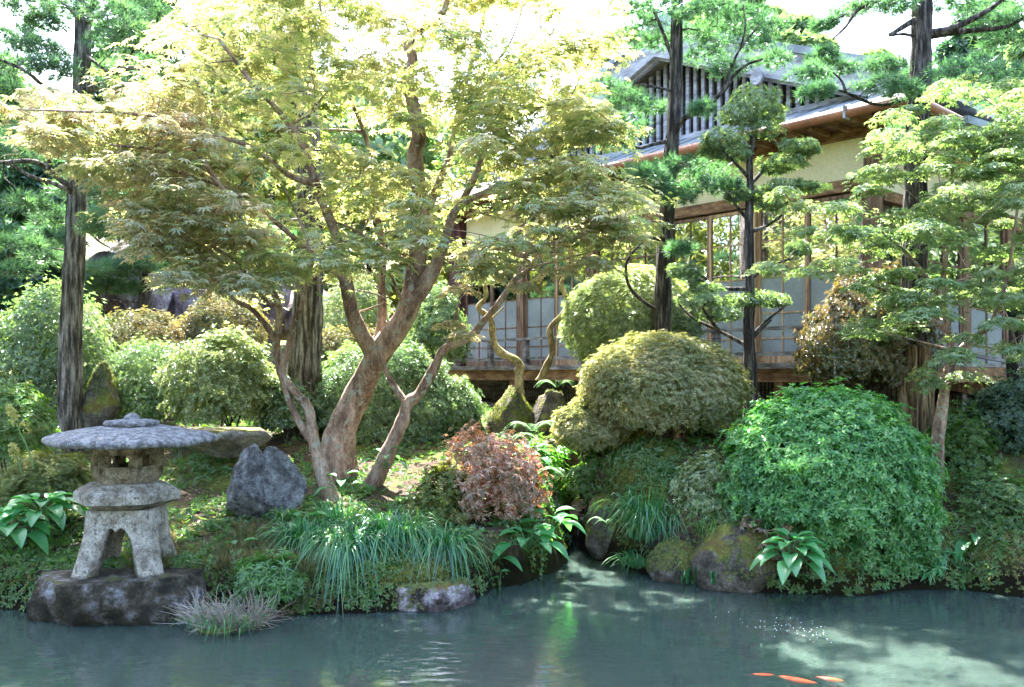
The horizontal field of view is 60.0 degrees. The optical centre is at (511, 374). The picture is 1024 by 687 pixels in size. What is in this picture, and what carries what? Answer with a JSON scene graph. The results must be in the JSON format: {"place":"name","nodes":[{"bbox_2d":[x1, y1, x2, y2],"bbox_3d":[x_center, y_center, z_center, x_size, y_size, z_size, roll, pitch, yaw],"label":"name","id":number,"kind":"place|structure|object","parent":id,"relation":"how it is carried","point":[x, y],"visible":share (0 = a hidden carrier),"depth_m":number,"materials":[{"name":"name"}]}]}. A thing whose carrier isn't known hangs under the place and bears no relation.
{"place":"outdoors","nodes":[
{"label":"outdoors","id":0,"kind":"place"},
{"bbox_2d":[0,543,1023,686],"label":"pond water","id":1,"kind":"structure","parent":0,"point":[580,618],"depth_m":5.28,"materials":[{"name":"liquid"}]},
{"bbox_2d":[160,582,296,639],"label":"dry grass tussock","id":2,"kind":"object","parent":1,"relation":"in","point":[229,620],"visible":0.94,"depth_m":5.54,"materials":[{"name":"plant"}]},
{"bbox_2d":[0,233,1023,613],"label":"ground","id":3,"kind":"structure","parent":0,"point":[514,575],"depth_m":7.15,"materials":[{"name":"plant"}]},
{"bbox_2d":[0,52,38,223],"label":"broadleaf tree","id":4,"kind":"object","parent":3,"relation":"on","point":[8,102],"visible":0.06,"depth_m":19.67,"materials":[{"name":"green plant"}]},
{"bbox_2d":[5,404,34,468],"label":"plume flower","id":5,"kind":"object","parent":3,"relation":"on","point":[11,412],"visible":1,"depth_m":6.60,"materials":[{"name":"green plant"}]},
{"bbox_2d":[0,507,57,554],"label":"hosta","id":6,"kind":"object","parent":3,"relation":"on","point":[18,535],"visible":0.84,"depth_m":6.25,"materials":[{"name":"green plant"}]},
{"bbox_2d":[0,378,60,474],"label":"shrub","id":7,"kind":"object","parent":3,"relation":"on","point":[40,420],"visible":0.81,"depth_m":8.02,"materials":[{"name":"green plant"}]},
{"bbox_2d":[0,491,87,529],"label":"hosta","id":8,"kind":"object","parent":3,"relation":"on","point":[58,515],"visible":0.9,"depth_m":6.38,"materials":[{"name":"green plant"}]},
{"bbox_2d":[0,447,94,529],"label":"shrub","id":9,"kind":"object","parent":3,"relation":"on","point":[64,472],"visible":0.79,"depth_m":6.81,"materials":[{"name":"green plant"}]},
{"bbox_2d":[0,155,99,388],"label":"conifer tree","id":10,"kind":"object","parent":3,"relation":"on","point":[12,287],"visible":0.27,"depth_m":15.09,"materials":[{"name":"green plant"}]},
{"bbox_2d":[0,267,122,431],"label":"shrub","id":11,"kind":"object","parent":3,"relation":"on","point":[37,362],"visible":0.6,"depth_m":9.52,"materials":[{"name":"green plant"}]},
{"bbox_2d":[81,360,119,427],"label":"rock","id":12,"kind":"object","parent":3,"relation":"on","point":[101,403],"visible":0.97,"depth_m":9.21,"materials":[{"name":"green stone"}]},
{"bbox_2d":[14,151,197,393],"bbox_3d":[-5.990,-1.560,13.445,2.723,3.871,1.707,0,0,0],"label":"pine tree","id":13,"kind":"object","parent":3,"relation":"on","point":[106,268],"visible":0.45,"depth_m":13.14,"materials":[{"name":"green plant"}]},
{"bbox_2d":[87,251,126,324],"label":"rock outcrop","id":14,"kind":"object","parent":3,"relation":"on","point":[108,306],"visible":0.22,"depth_m":16.83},
{"bbox_2d":[0,0,217,453],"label":"pine tree","id":15,"kind":"object","parent":3,"relation":"on","point":[83,14],"visible":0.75,"depth_m":8.99,"materials":[{"name":"green plant"}]},
{"bbox_2d":[26,565,206,625],"bbox_3d":[-2.639,1.707,6.058,1.128,0.776,0.950,0,0,0],"label":"boulder","id":16,"kind":"object","parent":3,"relation":"on","point":[122,596],"visible":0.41,"depth_m":5.70,"materials":[{"name":"stone"}]},
{"bbox_2d":[41,412,218,578],"bbox_3d":[-2.612,0.799,6.080,1.151,1.079,1.073,0,0,0],"label":"stone lantern","id":17,"kind":"object","parent":16,"relation":"on","point":[133,496],"visible":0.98,"depth_m":5.87,"materials":[{"name":"stone"}]},
{"bbox_2d":[92,305,191,413],"bbox_3d":[-4.516,-0.132,11.039,1.245,1.468,1.260,0,0,0],"label":"azalea","id":18,"kind":"object","parent":3,"relation":"on","point":[130,326],"visible":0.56,"depth_m":10.74,"materials":[{"name":"green plant"}]},
{"bbox_2d":[121,256,171,325],"bbox_3d":[-6.758,-1.487,16.365,0.954,1.503,0.633,0,0,40],"label":"rock outcrop","id":19,"kind":"object","parent":3,"relation":"on","point":[161,303],"visible":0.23,"depth_m":16.17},
{"bbox_2d":[104,326,194,424],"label":"azalea","id":20,"kind":"object","parent":3,"relation":"on","point":[145,387],"visible":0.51,"depth_m":9.58,"materials":[{"name":"green plant"}]},
{"bbox_2d":[90,0,215,254],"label":"conifer tree","id":21,"kind":"object","parent":3,"relation":"on","point":[95,98],"visible":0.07,"depth_m":16.42,"materials":[{"name":"green plant"}]},
{"bbox_2d":[0,73,341,501],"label":"maple tree","id":22,"kind":"object","parent":3,"relation":"on","point":[169,125],"visible":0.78,"depth_m":6.72,"materials":[{"name":"green plant"}]},
{"bbox_2d":[162,287,229,341],"bbox_3d":[-6.078,-1.040,16.932,1.389,1.299,1.030,0,0,0],"label":"rock outcrop","id":23,"kind":"object","parent":3,"relation":"on","point":[176,308],"visible":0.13,"depth_m":16.53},
{"bbox_2d":[150,321,282,426],"bbox_3d":[-3.080,0.108,9.489,1.362,1.371,1.422,0,0,0],"label":"azalea","id":24,"kind":"object","parent":3,"relation":"on","point":[241,376],"visible":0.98,"depth_m":9.11,"materials":[{"name":"plant"}]},
{"bbox_2d":[165,293,283,354],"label":"azalea","id":25,"kind":"object","parent":3,"relation":"on","point":[191,320],"visible":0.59,"depth_m":11.23,"materials":[{"name":"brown plant"}]},
{"bbox_2d":[187,426,271,457],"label":"rock","id":26,"kind":"object","parent":3,"relation":"on","point":[233,441],"visible":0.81,"depth_m":8.40,"materials":[{"name":"stone"}]},
{"bbox_2d":[178,10,284,296],"bbox_3d":[-7.716,-4.829,23.291,4.529,9.172,4.060,0,0,23],"label":"broadleaf tree","id":27,"kind":"object","parent":3,"relation":"on","point":[245,139],"visible":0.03,"depth_m":22.56,"materials":[{"name":"green plant"}]},
{"bbox_2d":[1,67,498,232],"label":"woods","id":28,"kind":"object","parent":3,"relation":"on","point":[397,141],"visible":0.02,"depth_m":36.98,"materials":[{"name":"green plant"}]},
{"bbox_2d":[225,268,290,336],"bbox_3d":[-5.029,-1.668,17.531,1.400,2.031,0.915,0,0,0],"label":"rock outcrop","id":29,"kind":"object","parent":3,"relation":"on","point":[270,313],"visible":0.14,"depth_m":17.22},
{"bbox_2d":[225,443,307,517],"bbox_3d":[-2.026,0.936,7.312,0.629,0.753,0.464,0,0,-22],"label":"rock","id":30,"kind":"object","parent":3,"relation":"on","point":[270,477],"visible":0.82,"depth_m":7.16,"materials":[{"name":"stone"}]},
{"bbox_2d":[203,0,330,435],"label":"cedar tree","id":31,"kind":"object","parent":3,"relation":"on","point":[304,360],"visible":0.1,"depth_m":9.77,"materials":[{"name":"grey plant"}]},
{"bbox_2d":[229,545,308,612],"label":"shrub","id":32,"kind":"object","parent":3,"relation":"on","point":[264,572],"visible":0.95,"depth_m":5.88,"materials":[{"name":"green plant"}]},
{"bbox_2d":[202,38,359,343],"bbox_3d":[-7.230,-5.614,26.911,5.334,9.424,5.107,0,0,22],"label":"broadleaf tree","id":33,"kind":"object","parent":3,"relation":"on","point":[282,197],"visible":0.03,"depth_m":26.72,"materials":[{"name":"green plant"}]},
{"bbox_2d":[248,376,323,439],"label":"azalea","id":34,"kind":"object","parent":3,"relation":"on","point":[280,416],"visible":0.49,"depth_m":9.42,"materials":[{"name":"green plant"}]},
{"bbox_2d":[264,506,311,521],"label":"grass clump","id":35,"kind":"object","parent":3,"relation":"on","point":[282,514],"visible":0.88,"depth_m":6.97,"materials":[{"name":"green plant"}]},
{"bbox_2d":[250,508,357,557],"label":"grass clump","id":36,"kind":"object","parent":3,"relation":"on","point":[288,533],"visible":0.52,"depth_m":6.48,"materials":[{"name":"plant"}]},
{"bbox_2d":[281,290,344,340],"bbox_3d":[-4.217,-1.226,18.576,1.777,1.126,1.193,0,0,-23],"label":"rock outcrop","id":37,"kind":"object","parent":3,"relation":"on","point":[286,319],"visible":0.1,"depth_m":18.02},
{"bbox_2d":[297,494,373,528],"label":"grass clump","id":38,"kind":"object","parent":3,"relation":"on","point":[337,512],"visible":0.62,"depth_m":6.95,"materials":[{"name":"plant"}]},
{"bbox_2d":[0,0,685,483],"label":"maple tree","id":39,"kind":"object","parent":3,"relation":"on","point":[494,102],"visible":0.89,"depth_m":7.25,"materials":[{"name":"green plant"}]},
{"bbox_2d":[322,323,375,396],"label":"azalea","id":40,"kind":"object","parent":3,"relation":"on","point":[330,343],"visible":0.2,"depth_m":11.19,"materials":[{"name":"green plant"}]},
{"bbox_2d":[292,518,409,615],"bbox_3d":[-1.150,1.394,6.341,1.136,0.674,1.207,0,0,0],"label":"grass clump","id":41,"kind":"object","parent":3,"relation":"on","point":[338,545],"visible":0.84,"depth_m":6.13,"materials":[{"name":"plant"}]},
{"bbox_2d":[322,269,395,358],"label":"azalea","id":42,"kind":"object","parent":3,"relation":"on","point":[332,312],"visible":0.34,"depth_m":12.21,"materials":[{"name":"plant"}]},
{"bbox_2d":[323,173,443,322],"bbox_3d":[-3.526,-2.534,21.729,3.842,4.867,3.596,0,0,0],"label":"broadleaf tree","id":43,"kind":"object","parent":3,"relation":"on","point":[391,293],"visible":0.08,"depth_m":21.12,"materials":[{"name":"green plant"}]},
{"bbox_2d":[339,505,457,579],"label":"grass clump","id":44,"kind":"object","parent":3,"relation":"on","point":[396,529],"visible":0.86,"depth_m":6.38,"materials":[{"name":"plant"}]},
{"bbox_2d":[310,339,487,443],"bbox_3d":[-1.334,0.357,10.002,2.169,1.591,1.448,0,0,0],"label":"azalea","id":45,"kind":"object","parent":3,"relation":"on","point":[456,404],"visible":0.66,"depth_m":9.55,"materials":[{"name":"green plant"}]},
{"bbox_2d":[398,216,448,350],"bbox_3d":[-1.997,-2.828,25.919,3.566,4.878,3.257,0,0,-31],"label":"broadleaf tree","id":46,"kind":"object","parent":3,"relation":"on","point":[446,275],"visible":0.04,"depth_m":25.43,"materials":[{"name":"green plant"}]},
{"bbox_2d":[393,576,475,611],"bbox_3d":[-0.596,1.582,6.208,0.682,0.359,0.490,0,0,0],"label":"boulder","id":47,"kind":"object","parent":3,"relation":"on","point":[443,596],"visible":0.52,"depth_m":6.01,"materials":[{"name":"grey stone"}]},
{"bbox_2d":[403,279,480,376],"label":"shrub","id":48,"kind":"object","parent":3,"relation":"on","point":[432,312],"visible":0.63,"depth_m":12.24,"materials":[{"name":"green plant"}]},
{"bbox_2d":[399,454,487,525],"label":"shrub","id":49,"kind":"object","parent":3,"relation":"on","point":[429,491],"visible":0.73,"depth_m":7.07,"materials":[{"name":"green plant"}]},
{"bbox_2d":[393,520,505,605],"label":"grass clump","id":50,"kind":"object","parent":3,"relation":"on","point":[458,540],"visible":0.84,"depth_m":6.32,"materials":[{"name":"plant"}]},
{"bbox_2d":[430,418,554,523],"bbox_3d":[-0.155,0.873,7.305,1.022,1.027,0.959,0,0,0],"label":"pieris","id":51,"kind":"object","parent":3,"relation":"on","point":[491,463],"visible":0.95,"depth_m":7.06,"materials":[{"name":"red plant"}]},
{"bbox_2d":[0,441,1005,614],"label":"ivy","id":52,"kind":"object","parent":3,"relation":"on","point":[176,562],"visible":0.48,"depth_m":6.51,"materials":[{"name":"green plant"}]},
{"bbox_2d":[360,180,655,487],"bbox_3d":[-0.180,-0.223,7.470,2.767,2.710,1.072,0,0,26],"label":"maple tree","id":53,"kind":"object","parent":3,"relation":"on","point":[377,475],"visible":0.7,"depth_m":7.31,"materials":[{"name":"green plant"}]},
{"bbox_2d":[486,385,533,436],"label":"boulder","id":54,"kind":"object","parent":3,"relation":"on","point":[511,405],"visible":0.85,"depth_m":9.73,"materials":[{"name":"green stone"}]},
{"bbox_2d":[0,404,1023,614],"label":"weeds","id":55,"kind":"object","parent":3,"relation":"on","point":[225,511],"visible":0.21,"depth_m":7.42,"materials":[{"name":"green plant"}]},
{"bbox_2d":[0,443,1023,611],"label":"bank moss","id":56,"kind":"object","parent":3,"relation":"on","point":[612,495],"visible":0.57,"depth_m":6.52,"materials":[{"name":"green plant"}]},
{"bbox_2d":[122,516,354,614],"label":"reddish weeds","id":57,"kind":"object","parent":56,"relation":"on","point":[244,531],"visible":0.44,"depth_m":6.23,"materials":[{"name":"green plant"}]},
{"bbox_2d":[0,407,1023,611],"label":"moss","id":58,"kind":"object","parent":3,"relation":"on","point":[423,567],"visible":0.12,"depth_m":7.56,"materials":[{"name":"green plant"}]},
{"bbox_2d":[492,523,568,562],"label":"hosta","id":59,"kind":"object","parent":3,"relation":"on","point":[559,546],"visible":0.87,"depth_m":6.79,"materials":[{"name":"green plant"}]},
{"bbox_2d":[465,231,608,394],"bbox_3d":[0.280,-0.671,9.548,1.645,1.784,0.610,0,0,0],"label":"gnarled tree","id":60,"kind":"object","parent":3,"relation":"on","point":[499,351],"visible":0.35,"depth_m":9.72,"materials":[{"name":"brown plant"}]},
{"bbox_2d":[505,438,576,503],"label":"shrub","id":61,"kind":"object","parent":3,"relation":"on","point":[554,459],"visible":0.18,"depth_m":8.57,"materials":[{"name":"green plant"}]},
{"bbox_2d":[532,389,565,433],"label":"boulder","id":62,"kind":"object","parent":3,"relation":"on","point":[548,402],"visible":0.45,"depth_m":9.80,"materials":[{"name":"grey stone"}]},
{"bbox_2d":[518,506,585,540],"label":"hosta","id":63,"kind":"object","parent":3,"relation":"on","point":[568,523],"visible":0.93,"depth_m":7.05,"materials":[{"name":"green plant"}]},
{"bbox_2d":[568,498,586,533],"bbox_3d":[0.628,1.325,8.302,0.226,0.340,0.226,0,0,0],"label":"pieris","id":64,"kind":"object","parent":3,"relation":"on","point":[578,510],"visible":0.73,"depth_m":8.27,"materials":[{"name":"plant"}]},
{"bbox_2d":[555,446,607,506],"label":"shrub","id":65,"kind":"object","parent":3,"relation":"on","point":[591,459],"visible":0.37,"depth_m":8.21,"materials":[{"name":"green plant"}]},
{"bbox_2d":[549,395,638,466],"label":"round shrub","id":66,"kind":"object","parent":3,"relation":"on","point":[576,425],"visible":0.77,"depth_m":8.04,"materials":[{"name":"green plant"}]},
{"bbox_2d":[584,493,614,559],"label":"boulder","id":67,"kind":"object","parent":3,"relation":"on","point":[598,540],"visible":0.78,"depth_m":7.63,"materials":[{"name":"grey stone"}]},
{"bbox_2d":[603,547,648,575],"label":"grass clump","id":68,"kind":"object","parent":3,"relation":"on","point":[631,560],"visible":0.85,"depth_m":7.10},
{"bbox_2d":[556,262,708,367],"bbox_3d":[1.320,-0.586,9.705,1.692,1.304,1.493,0,0,0],"label":"round shrub","id":69,"kind":"object","parent":3,"relation":"on","point":[595,332],"visible":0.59,"depth_m":9.32,"materials":[{"name":"plant"}]},
{"bbox_2d":[589,479,685,549],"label":"grass clump","id":70,"kind":"object","parent":3,"relation":"on","point":[635,516],"visible":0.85,"depth_m":7.09,"materials":[{"name":"plant"}]},
{"bbox_2d":[621,510,691,549],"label":"grass clump","id":71,"kind":"object","parent":3,"relation":"on","point":[665,524],"visible":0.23,"depth_m":6.96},
{"bbox_2d":[572,329,759,442],"bbox_3d":[1.380,0.299,8.098,1.678,1.438,1.459,0,0,0],"label":"round shrub","id":72,"kind":"object","parent":3,"relation":"on","point":[708,392],"visible":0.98,"depth_m":7.66,"materials":[{"name":"green plant"}]},
{"bbox_2d":[644,536,693,582],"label":"boulder","id":73,"kind":"object","parent":3,"relation":"on","point":[665,557],"visible":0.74,"depth_m":6.82,"materials":[{"name":"green stone"}]},
{"bbox_2d":[583,0,796,359],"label":"pine tree","id":74,"kind":"object","parent":3,"relation":"on","point":[665,169],"visible":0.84,"depth_m":8.91,"materials":[{"name":"green plant"}]},
{"bbox_2d":[662,444,748,526],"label":"shrub","id":75,"kind":"object","parent":3,"relation":"on","point":[703,475],"visible":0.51,"depth_m":7.02,"materials":[{"name":"plant"}]},
{"bbox_2d":[391,10,1023,407],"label":"wooden house","id":76,"kind":"structure","parent":3,"relation":"on","point":[835,126],"depth_m":11.33,"materials":[{"name":"paint"}]},
{"bbox_2d":[466,251,491,365],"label":"glass door","id":77,"kind":"structure","parent":76,"relation":"in","point":[473,316],"depth_m":14.49,"materials":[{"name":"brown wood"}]},
{"bbox_2d":[492,247,515,365],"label":"glass door","id":78,"kind":"structure","parent":76,"relation":"in","point":[505,321],"depth_m":14.00,"materials":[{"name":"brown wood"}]},
{"bbox_2d":[525,240,555,364],"bbox_3d":[0.442,-1.070,13.423,0.040,1.860,0.655,0,0,-42],"label":"glass door","id":79,"kind":"structure","parent":76,"relation":"in","point":[540,312],"depth_m":13.44,"materials":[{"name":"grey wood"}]},
{"bbox_2d":[556,240,585,364],"bbox_3d":[0.884,-1.070,12.940,0.040,1.860,0.655,0,0,-42],"label":"glass door","id":80,"kind":"structure","parent":76,"relation":"in","point":[561,349],"depth_m":13.12,"materials":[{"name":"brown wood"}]},
{"bbox_2d":[673,216,708,342],"bbox_3d":[2.296,-1.070,11.394,0.040,1.860,0.595,0,0,-42],"label":"glass door","id":81,"kind":"structure","parent":76,"relation":"in","point":[691,220],"depth_m":11.26,"materials":[{"name":"brown wood"}]},
{"bbox_2d":[709,210,744,362],"bbox_3d":[2.699,-1.070,10.953,0.040,1.860,0.600,0,0,-42],"label":"glass door","id":82,"kind":"structure","parent":76,"relation":"in","point":[726,342],"depth_m":10.95,"materials":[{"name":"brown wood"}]},
{"bbox_2d":[758,201,806,362],"bbox_3d":[3.184,-1.070,10.421,0.040,1.860,0.640,0,0,-42],"label":"glass door","id":83,"kind":"structure","parent":76,"relation":"in","point":[768,340],"depth_m":10.41,"materials":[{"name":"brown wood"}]},
{"bbox_2d":[807,193,861,361],"bbox_3d":[3.634,-1.070,9.929,0.040,1.860,0.695,0,0,-42],"label":"glass door","id":84,"kind":"structure","parent":76,"relation":"in","point":[816,288],"depth_m":10.09,"materials":[{"name":"brown wood"}]},
{"bbox_2d":[690,524,776,592],"bbox_3d":[1.724,1.454,6.736,0.720,0.640,0.560,0,0,0],"label":"boulder","id":85,"kind":"object","parent":3,"relation":"on","point":[727,554],"visible":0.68,"depth_m":6.54,"materials":[{"name":"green stone"}]},
{"bbox_2d":[683,0,787,36],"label":"conifer tree","id":86,"kind":"object","parent":3,"relation":"on","point":[777,8],"visible":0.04,"depth_m":25.41,"materials":[{"name":"green plant"}]},
{"bbox_2d":[666,81,834,416],"bbox_3d":[2.259,-1.134,8.457,1.605,3.308,0.747,0,0,0],"label":"topiary tree","id":87,"kind":"object","parent":3,"relation":"on","point":[712,147],"visible":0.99,"depth_m":8.44,"materials":[{"name":"green plant"}]},
{"bbox_2d":[739,511,803,566],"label":"shrub","id":88,"kind":"object","parent":3,"relation":"on","point":[742,524],"visible":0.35,"depth_m":6.55,"materials":[{"name":"plant"}]},
{"bbox_2d":[749,528,834,584],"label":"hosta","id":89,"kind":"object","parent":3,"relation":"on","point":[789,564],"visible":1,"depth_m":6.12,"materials":[{"name":"green plant"}]},
{"bbox_2d":[757,10,842,49],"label":"broadleaf tree","id":90,"kind":"object","parent":3,"relation":"on","point":[798,35],"visible":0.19,"depth_m":22.84,"materials":[{"name":"green plant"}]},
{"bbox_2d":[711,377,950,550],"bbox_3d":[2.494,0.796,7.001,1.867,1.565,1.653,0,0,0],"label":"azalea","id":91,"kind":"object","parent":3,"relation":"on","point":[859,454],"visible":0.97,"depth_m":6.46,"materials":[{"name":"green plant"}]},
{"bbox_2d":[782,254,945,418],"bbox_3d":[3.333,-0.272,8.415,1.338,1.798,1.277,0,0,-39],"label":"nandina","id":92,"kind":"object","parent":3,"relation":"on","point":[822,344],"visible":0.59,"depth_m":8.14,"materials":[{"name":"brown plant"}]},
{"bbox_2d":[802,494,943,589],"bbox_3d":[2.689,1.276,6.735,1.272,0.960,0.654,0,0,0],"label":"azalea","id":93,"kind":"object","parent":3,"relation":"on","point":[897,553],"visible":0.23,"depth_m":6.53,"materials":[{"name":"green plant"}]},
{"bbox_2d":[742,73,1023,480],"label":"maple tree","id":94,"kind":"object","parent":3,"relation":"on","point":[994,158],"visible":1,"depth_m":6.83,"materials":[{"name":"green plant"}]},
{"bbox_2d":[859,45,907,60],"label":"broadleaf tree","id":95,"kind":"object","parent":3,"relation":"on","point":[870,50],"depth_m":26.52,"materials":[{"name":"green plant"}]},
{"bbox_2d":[777,0,1023,441],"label":"cypress tree","id":96,"kind":"object","parent":3,"relation":"on","point":[921,74],"visible":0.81,"depth_m":7.90,"materials":[{"name":"green plant"}]},
{"bbox_2d":[850,115,1023,413],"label":"corridor wing","id":97,"kind":"structure","parent":3,"relation":"on","point":[974,317],"depth_m":10.55,"materials":[{"name":"paint"}]},
{"bbox_2d":[928,218,961,362],"bbox_3d":[5.048,-0.933,10.387,0.555,1.970,0.040,0,0,-21],"label":"glass door","id":98,"kind":"structure","parent":97,"relation":"in","point":[956,326],"depth_m":10.46,"materials":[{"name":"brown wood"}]},
{"bbox_2d":[971,224,1004,363],"bbox_3d":[5.683,-0.847,10.632,0.583,1.974,0.040,0,0,-21],"label":"glass door","id":99,"kind":"structure","parent":97,"relation":"in","point":[978,315],"depth_m":10.63,"materials":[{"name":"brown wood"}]},
{"bbox_2d":[920,548,966,589],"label":"shrub","id":100,"kind":"object","parent":3,"relation":"on","point":[942,567],"visible":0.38,"depth_m":6.62,"materials":[{"name":"green plant"}]},
{"bbox_2d":[919,388,1006,478],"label":"shrub","id":101,"kind":"object","parent":3,"relation":"on","point":[977,443],"visible":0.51,"depth_m":7.45,"materials":[{"name":"green plant"}]},
{"bbox_2d":[932,0,1023,107],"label":"conifer tree","id":102,"kind":"object","parent":3,"relation":"on","point":[946,47],"visible":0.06,"depth_m":19.71,"materials":[{"name":"green plant"}]},
{"bbox_2d":[955,527,1002,562],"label":"hosta","id":103,"kind":"object","parent":3,"relation":"on","point":[961,546],"visible":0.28,"depth_m":6.70,"materials":[{"name":"green plant"}]},
{"bbox_2d":[946,462,1023,535],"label":"shrub","id":104,"kind":"object","parent":3,"relation":"on","point":[1013,496],"visible":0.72,"depth_m":6.86,"materials":[{"name":"green plant"}]},
{"bbox_2d":[955,368,1023,455],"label":"shrub","id":105,"kind":"object","parent":3,"relation":"on","point":[993,404],"visible":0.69,"depth_m":7.78,"materials":[{"name":"plant"}]},
{"bbox_2d":[981,262,1023,421],"bbox_3d":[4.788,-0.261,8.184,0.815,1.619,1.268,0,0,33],"label":"broadleaf tree","id":106,"kind":"object","parent":3,"relation":"on","point":[1017,333],"visible":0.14,"depth_m":8.35,"materials":[{"name":"green plant"}]},
{"bbox_2d":[987,29,1023,127],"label":"broadleaf tree","id":107,"kind":"object","parent":3,"relation":"on","point":[1018,55],"depth_m":17.08,"materials":[{"name":"green plant"}]},
{"bbox_2d":[0,0,1023,192],"label":"sky","id":108,"kind":"structure","parent":0,"point":[858,37],"materials":[{"name":"white"}]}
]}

